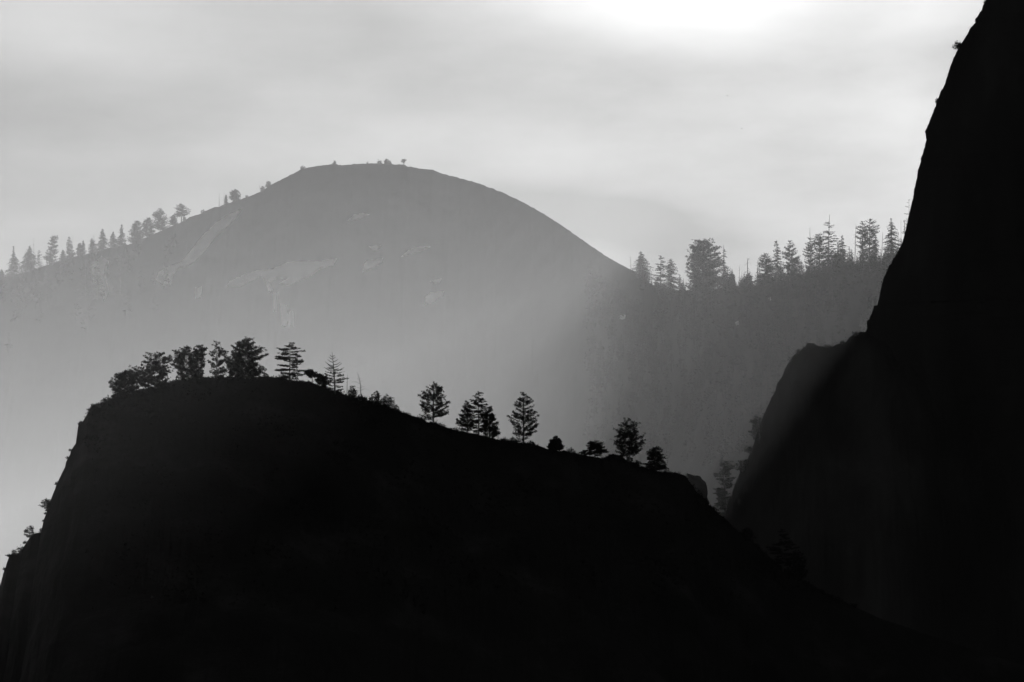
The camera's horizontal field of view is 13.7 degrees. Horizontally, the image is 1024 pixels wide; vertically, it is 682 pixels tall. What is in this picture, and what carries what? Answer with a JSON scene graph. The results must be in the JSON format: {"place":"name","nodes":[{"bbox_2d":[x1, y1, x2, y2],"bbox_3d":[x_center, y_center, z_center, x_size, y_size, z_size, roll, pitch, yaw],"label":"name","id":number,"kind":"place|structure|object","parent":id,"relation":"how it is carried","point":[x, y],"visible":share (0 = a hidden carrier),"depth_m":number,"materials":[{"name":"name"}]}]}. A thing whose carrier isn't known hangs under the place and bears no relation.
{"place":"outdoors","nodes":[
{"label":"outdoors","id":0,"kind":"place"},
{"bbox_2d":[0,163,888,583],"bbox_3d":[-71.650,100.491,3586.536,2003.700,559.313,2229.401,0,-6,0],"label":"granite dome","id":1,"kind":"structure","parent":0,"point":[404,285],"depth_m":3603.42,"materials":[{"name":"grey stone"}]},
{"bbox_2d":[0,269,4,278],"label":"fir tree","id":2,"kind":"object","parent":1,"relation":"on","point":[2,275],"visible":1,"depth_m":3796.92,"materials":[{"name":"grey plant"}]},
{"bbox_2d":[0,246,23,280],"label":"fir tree","id":3,"kind":"object","parent":1,"relation":"on","point":[12,267],"visible":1,"depth_m":3792.86,"materials":[{"name":"grey plant"}]},
{"bbox_2d":[20,246,37,271],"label":"fir tree","id":4,"kind":"object","parent":1,"relation":"on","point":[29,254],"visible":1,"depth_m":3798.07,"materials":[{"name":"grey plant"}]},
{"bbox_2d":[35,250,43,267],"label":"pine tree","id":5,"kind":"object","parent":1,"relation":"on","point":[38,255],"visible":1,"depth_m":3800.13,"materials":[{"name":"grey plant"}]},
{"bbox_2d":[42,235,60,264],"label":"pine tree","id":6,"kind":"object","parent":1,"relation":"on","point":[49,257],"visible":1,"depth_m":3797.30,"materials":[{"name":"grey plant"}]},
{"bbox_2d":[59,250,66,260],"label":"fir tree","id":7,"kind":"object","parent":1,"relation":"on","point":[62,254],"visible":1,"depth_m":3797.30,"materials":[{"name":"grey plant"}]},
{"bbox_2d":[65,236,73,259],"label":"fir tree","id":8,"kind":"object","parent":1,"relation":"on","point":[68,245],"visible":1,"depth_m":3797.51,"materials":[{"name":"grey plant"}]},
{"bbox_2d":[75,243,82,255],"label":"pine tree","id":9,"kind":"object","parent":1,"relation":"on","point":[78,251],"visible":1,"depth_m":3798.31,"materials":[{"name":"grey plant"}]},
{"bbox_2d":[80,240,86,255],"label":"fir tree","id":10,"kind":"object","parent":1,"relation":"on","point":[82,247],"visible":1,"depth_m":3798.36,"materials":[{"name":"grey plant"}]},
{"bbox_2d":[0,229,178,353],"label":"woods","id":11,"kind":"object","parent":1,"relation":"on","point":[34,291],"visible":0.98,"depth_m":3754.39,"materials":[{"name":"grey plant"}]},
{"bbox_2d":[88,238,96,253],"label":"fir tree","id":12,"kind":"object","parent":1,"relation":"on","point":[91,246],"visible":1,"depth_m":3797.48,"materials":[{"name":"grey plant"}]},
{"bbox_2d":[88,263,104,300],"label":"fir tree","id":13,"kind":"object","parent":1,"relation":"on","point":[96,288],"visible":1,"depth_m":3725.15,"materials":[{"name":"grey plant"}]},
{"bbox_2d":[96,229,107,250],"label":"fir tree","id":14,"kind":"object","parent":1,"relation":"on","point":[101,245],"visible":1,"depth_m":3797.68,"materials":[{"name":"grey plant"}]},
{"bbox_2d":[108,231,118,247],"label":"fir tree","id":15,"kind":"object","parent":1,"relation":"on","point":[113,240],"visible":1,"depth_m":3798.01,"materials":[{"name":"grey plant"}]},
{"bbox_2d":[116,225,126,245],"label":"fir tree","id":16,"kind":"object","parent":1,"relation":"on","point":[121,237],"visible":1,"depth_m":3799.36,"materials":[{"name":"grey plant"}]},
{"bbox_2d":[126,220,147,243],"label":"pine tree","id":17,"kind":"object","parent":1,"relation":"on","point":[135,229],"visible":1,"depth_m":3794.43,"materials":[{"name":"grey plant"}]},
{"bbox_2d":[142,218,154,236],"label":"pine tree","id":18,"kind":"object","parent":1,"relation":"on","point":[147,224],"visible":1,"depth_m":3797.99,"materials":[{"name":"grey plant"}]},
{"bbox_2d":[151,208,170,231],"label":"pine tree","id":19,"kind":"object","parent":1,"relation":"on","point":[160,223],"visible":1,"depth_m":3797.87,"materials":[{"name":"grey plant"}]},
{"bbox_2d":[168,215,177,225],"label":"pine tree","id":20,"kind":"object","parent":1,"relation":"on","point":[173,221],"visible":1,"depth_m":3798.59,"materials":[{"name":"grey plant"}]},
{"bbox_2d":[174,204,190,222],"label":"cedar tree","id":21,"kind":"object","parent":1,"relation":"on","point":[181,208],"visible":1,"depth_m":3799.23,"materials":[{"name":"grey plant"}]},
{"bbox_2d":[229,189,240,200],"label":"pine tree","id":22,"kind":"object","parent":1,"relation":"on","point":[234,196],"visible":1,"depth_m":3797.89,"materials":[{"name":"grey plant"}]},
{"bbox_2d":[629,251,652,279],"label":"fir tree","id":23,"kind":"object","parent":1,"relation":"on","point":[640,268],"visible":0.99,"depth_m":3291.86,"materials":[{"name":"grey plant"}]},
{"bbox_2d":[651,255,667,288],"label":"cedar tree","id":24,"kind":"object","parent":1,"relation":"on","point":[658,278],"visible":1,"depth_m":3236.43,"materials":[{"name":"grey plant"}]},
{"bbox_2d":[663,259,680,290],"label":"fir tree","id":25,"kind":"object","parent":1,"relation":"on","point":[670,273],"visible":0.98,"depth_m":3208.16,"materials":[{"name":"grey plant"}]},
{"bbox_2d":[685,238,723,294],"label":"pine tree","id":26,"kind":"object","parent":1,"relation":"on","point":[702,260],"visible":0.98,"depth_m":3124.81,"materials":[{"name":"grey plant"}]},
{"bbox_2d":[712,250,735,294],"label":"fir tree","id":27,"kind":"object","parent":1,"relation":"on","point":[726,266],"visible":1,"depth_m":3087.18,"materials":[{"name":"grey plant"}]},
{"bbox_2d":[730,275,736,289],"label":"fir tree","id":28,"kind":"object","parent":1,"relation":"on","point":[734,281],"visible":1,"depth_m":3073.43,"materials":[{"name":"grey plant"}]},
{"bbox_2d":[583,238,901,468],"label":"forest","id":29,"kind":"object","parent":1,"relation":"on","point":[781,291],"visible":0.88,"depth_m":3047.04,"materials":[{"name":"plant"}]},
{"bbox_2d":[738,272,754,290],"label":"pine tree","id":30,"kind":"object","parent":1,"relation":"on","point":[746,279],"visible":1,"depth_m":3054.06,"materials":[{"name":"grey plant"}]},
{"bbox_2d":[756,253,774,289],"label":"pine tree","id":31,"kind":"object","parent":1,"relation":"on","point":[766,267],"visible":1,"depth_m":3045.64,"materials":[{"name":"grey plant"}]},
{"bbox_2d":[768,240,788,288],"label":"fir tree","id":32,"kind":"object","parent":1,"relation":"on","point":[778,269],"visible":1,"depth_m":3045.44,"materials":[{"name":"grey plant"}]},
{"bbox_2d":[782,240,798,283],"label":"pine tree","id":33,"kind":"object","parent":1,"relation":"on","point":[787,254],"visible":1,"depth_m":3044.69,"materials":[{"name":"grey plant"}]},
{"bbox_2d":[791,256,804,285],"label":"pine tree","id":34,"kind":"object","parent":1,"relation":"on","point":[797,266],"visible":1,"depth_m":3043.26,"materials":[{"name":"grey plant"}]},
{"bbox_2d":[802,237,817,275],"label":"pine tree","id":35,"kind":"object","parent":1,"relation":"on","point":[808,250],"visible":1,"depth_m":3046.17,"materials":[{"name":"grey plant"}]},
{"bbox_2d":[812,233,827,274],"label":"pine tree","id":36,"kind":"object","parent":1,"relation":"on","point":[821,239],"visible":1,"depth_m":3044.92,"materials":[{"name":"grey plant"}]},
{"bbox_2d":[823,215,839,266],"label":"cedar tree","id":37,"kind":"object","parent":1,"relation":"on","point":[828,239],"visible":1,"depth_m":3044.64,"materials":[{"name":"grey plant"}]},
{"bbox_2d":[825,250,837,278],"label":"pine tree","id":38,"kind":"object","parent":1,"relation":"on","point":[832,256],"visible":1,"depth_m":3040.01,"materials":[{"name":"grey plant"}]},
{"bbox_2d":[838,236,848,269],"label":"fir tree","id":39,"kind":"object","parent":1,"relation":"on","point":[842,250],"visible":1,"depth_m":3044.25,"materials":[{"name":"grey plant"}]},
{"bbox_2d":[855,221,868,270],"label":"pine tree","id":40,"kind":"object","parent":1,"relation":"on","point":[863,243],"visible":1,"depth_m":3043.52,"materials":[{"name":"grey plant"}]},
{"bbox_2d":[863,219,879,271],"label":"pine tree","id":41,"kind":"object","parent":1,"relation":"on","point":[868,239],"visible":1,"depth_m":3044.13,"materials":[{"name":"grey plant"}]},
{"bbox_2d":[871,231,880,268],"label":"fir tree","id":42,"kind":"object","parent":1,"relation":"on","point":[875,247],"visible":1,"depth_m":3044.31,"materials":[{"name":"grey plant"}]},
{"bbox_2d":[879,218,901,267],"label":"fir tree","id":43,"kind":"object","parent":1,"relation":"on","point":[888,248],"visible":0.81,"depth_m":3041.62,"materials":[{"name":"grey plant"}]},
{"bbox_2d":[0,0,984,289],"label":"sky","id":44,"kind":"structure","parent":0,"point":[615,121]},
{"bbox_2d":[0,376,1023,681],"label":"rocky ridge","id":45,"kind":"structure","parent":0,"point":[54,626],"depth_m":910.25,"materials":[{"name":"black stone"}]},
{"bbox_2d":[23,525,35,538],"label":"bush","id":46,"kind":"object","parent":45,"relation":"on","point":[26,530],"visible":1,"depth_m":916.99,"materials":[{"name":"black plant"}]},
{"bbox_2d":[38,497,51,509],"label":"shrub","id":47,"kind":"object","parent":45,"relation":"on","point":[46,504],"visible":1,"depth_m":916.06,"materials":[{"name":"black plant"}]},
{"bbox_2d":[111,390,120,397],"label":"shrub","id":48,"kind":"object","parent":45,"relation":"on","point":[113,395],"visible":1,"depth_m":924.53,"materials":[{"name":"black plant"}]},
{"bbox_2d":[108,369,143,393],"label":"pine tree","id":49,"kind":"object","parent":45,"relation":"on","point":[124,379],"visible":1,"depth_m":925.13,"materials":[{"name":"black plant"}]},
{"bbox_2d":[129,351,174,388],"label":"pine tree","id":50,"kind":"object","parent":45,"relation":"on","point":[154,366],"visible":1,"depth_m":927.48,"materials":[{"name":"black plant"}]},
{"bbox_2d":[167,346,200,379],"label":"pine tree","id":51,"kind":"object","parent":45,"relation":"on","point":[180,366],"visible":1,"depth_m":930.58,"materials":[{"name":"black plant"}]},
{"bbox_2d":[190,344,207,378],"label":"pine tree","id":52,"kind":"object","parent":45,"relation":"on","point":[200,355],"visible":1,"depth_m":932.00,"materials":[{"name":"black plant"}]},
{"bbox_2d":[207,341,228,377],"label":"pine tree","id":53,"kind":"object","parent":45,"relation":"on","point":[216,372],"visible":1,"depth_m":933.44,"materials":[{"name":"black plant"}]},
{"bbox_2d":[221,336,268,378],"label":"pine tree","id":54,"kind":"object","parent":45,"relation":"on","point":[239,363],"visible":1,"depth_m":935.21,"materials":[{"name":"black plant"}]},
{"bbox_2d":[275,342,305,381],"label":"cedar tree","id":55,"kind":"object","parent":45,"relation":"on","point":[289,374],"visible":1,"depth_m":939.80,"materials":[{"name":"black plant"}]},
{"bbox_2d":[303,369,318,381],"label":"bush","id":56,"kind":"object","parent":45,"relation":"on","point":[310,373],"visible":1,"depth_m":941.87,"materials":[{"name":"black plant"}]},
{"bbox_2d":[314,373,330,386],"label":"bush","id":57,"kind":"object","parent":45,"relation":"on","point":[320,380],"visible":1,"depth_m":942.39,"materials":[{"name":"black plant"}]},
{"bbox_2d":[324,354,348,393],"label":"pine tree","id":58,"kind":"object","parent":45,"relation":"on","point":[334,380],"visible":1,"depth_m":943.56,"materials":[{"name":"black plant"}]},
{"bbox_2d":[347,385,357,398],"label":"shrub","id":59,"kind":"object","parent":45,"relation":"on","point":[353,393],"visible":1,"depth_m":944.96,"materials":[{"name":"black plant"}]},
{"bbox_2d":[368,390,382,405],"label":"shrub","id":60,"kind":"object","parent":45,"relation":"on","point":[376,397],"visible":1,"depth_m":946.92,"materials":[{"name":"black plant"}]},
{"bbox_2d":[381,394,395,408],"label":"shrub","id":61,"kind":"object","parent":45,"relation":"on","point":[389,405],"visible":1,"depth_m":948.17,"materials":[{"name":"black plant"}]},
{"bbox_2d":[417,414,427,420],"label":"shrub","id":62,"kind":"object","parent":45,"relation":"on","point":[423,418],"visible":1,"depth_m":951.14,"materials":[{"name":"black plant"}]},
{"bbox_2d":[3,372,857,618],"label":"brush","id":63,"kind":"object","parent":45,"relation":"on","point":[122,396],"visible":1,"depth_m":927.85,"materials":[{"name":"black plant"}]},
{"bbox_2d":[417,381,450,423],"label":"pine tree","id":64,"kind":"object","parent":45,"relation":"on","point":[435,395],"visible":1,"depth_m":952.71,"materials":[{"name":"black plant"}]},
{"bbox_2d":[455,400,475,432],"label":"pine tree","id":65,"kind":"object","parent":45,"relation":"on","point":[466,417],"visible":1,"depth_m":955.32,"materials":[{"name":"black plant"}]},
{"bbox_2d":[469,391,489,435],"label":"cedar tree","id":66,"kind":"object","parent":45,"relation":"on","point":[483,414],"visible":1,"depth_m":956.57,"materials":[{"name":"black plant"}]},
{"bbox_2d":[482,405,500,437],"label":"pine tree","id":67,"kind":"object","parent":45,"relation":"on","point":[494,433],"visible":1,"depth_m":957.15,"materials":[{"name":"black plant"}]},
{"bbox_2d":[506,392,538,442],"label":"pine tree","id":68,"kind":"object","parent":45,"relation":"on","point":[526,420],"visible":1,"depth_m":960.57,"materials":[{"name":"black plant"}]},
{"bbox_2d":[547,436,563,450],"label":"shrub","id":69,"kind":"object","parent":45,"relation":"on","point":[555,443],"visible":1,"depth_m":962.73,"materials":[{"name":"black plant"}]},
{"bbox_2d":[566,447,574,453],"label":"shrub","id":70,"kind":"object","parent":45,"relation":"on","point":[570,450],"visible":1,"depth_m":964.16,"materials":[{"name":"black plant"}]},
{"bbox_2d":[579,440,609,456],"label":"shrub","id":71,"kind":"object","parent":45,"relation":"on","point":[596,448],"visible":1,"depth_m":966.21,"materials":[{"name":"black plant"}]},
{"bbox_2d":[611,417,645,461],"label":"pine tree","id":72,"kind":"object","parent":45,"relation":"on","point":[632,439],"visible":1,"depth_m":969.10,"materials":[{"name":"black plant"}]},
{"bbox_2d":[643,446,668,470],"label":"cedar tree","id":73,"kind":"object","parent":45,"relation":"on","point":[658,461],"visible":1,"depth_m":971.45,"materials":[{"name":"black plant"}]},
{"bbox_2d":[740,527,754,540],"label":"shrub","id":74,"kind":"object","parent":45,"relation":"on","point":[747,537],"visible":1,"depth_m":973.69,"materials":[{"name":"black plant"}]},
{"bbox_2d":[766,529,799,571],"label":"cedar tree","id":75,"kind":"object","parent":45,"relation":"on","point":[779,549],"visible":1,"depth_m":974.03,"materials":[{"name":"black plant"}]},
{"bbox_2d":[786,549,807,580],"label":"tree","id":76,"kind":"object","parent":45,"relation":"on","point":[798,569],"visible":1,"depth_m":974.63,"materials":[{"name":"black plant"}]},
{"bbox_2d":[720,331,1023,665],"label":"rock buttress","id":77,"kind":"object","parent":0,"point":[869,480],"visible":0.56,"depth_m":1956.90,"materials":[{"name":"stone"}]},
{"bbox_2d":[713,458,735,512],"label":"cedar tree","id":78,"kind":"object","parent":77,"relation":"on","point":[722,495],"visible":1,"depth_m":2000.28,"materials":[{"name":"black plant"}]},
{"bbox_2d":[735,459,748,472],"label":"shrub","id":79,"kind":"object","parent":77,"relation":"on","point":[741,468],"visible":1,"depth_m":1997.72,"materials":[{"name":"grey plant"}]},
{"bbox_2d":[742,446,751,452],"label":"shrub","id":80,"kind":"object","parent":77,"relation":"on","point":[749,449],"visible":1,"depth_m":1999.40,"materials":[{"name":"grey plant"}]},
{"bbox_2d":[748,414,762,441],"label":"pine tree","id":81,"kind":"object","parent":77,"relation":"on","point":[757,425],"visible":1,"depth_m":1995.15,"materials":[{"name":"plant"}]},
{"bbox_2d":[866,0,1023,470],"bbox_3d":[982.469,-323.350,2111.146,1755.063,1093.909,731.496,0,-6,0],"label":"rock cliff","id":82,"kind":"structure","parent":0,"point":[945,321],"depth_m":1983.08,"materials":[{"name":"stone"}]},
{"bbox_2d":[952,40,960,49],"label":"shrub","id":83,"kind":"object","parent":82,"relation":"on","point":[958,46],"visible":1,"depth_m":1998.67,"materials":[{"name":"grey plant"}]},
{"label":"rocky spur","id":84,"kind":"structure","parent":0,"visible":0},
{"bbox_2d":[686,473,708,501],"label":"boulder","id":85,"kind":"object","parent":84,"relation":"on","point":[699,483],"visible":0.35,"depth_m":1142.95,"materials":[{"name":"stone"}]}
]}

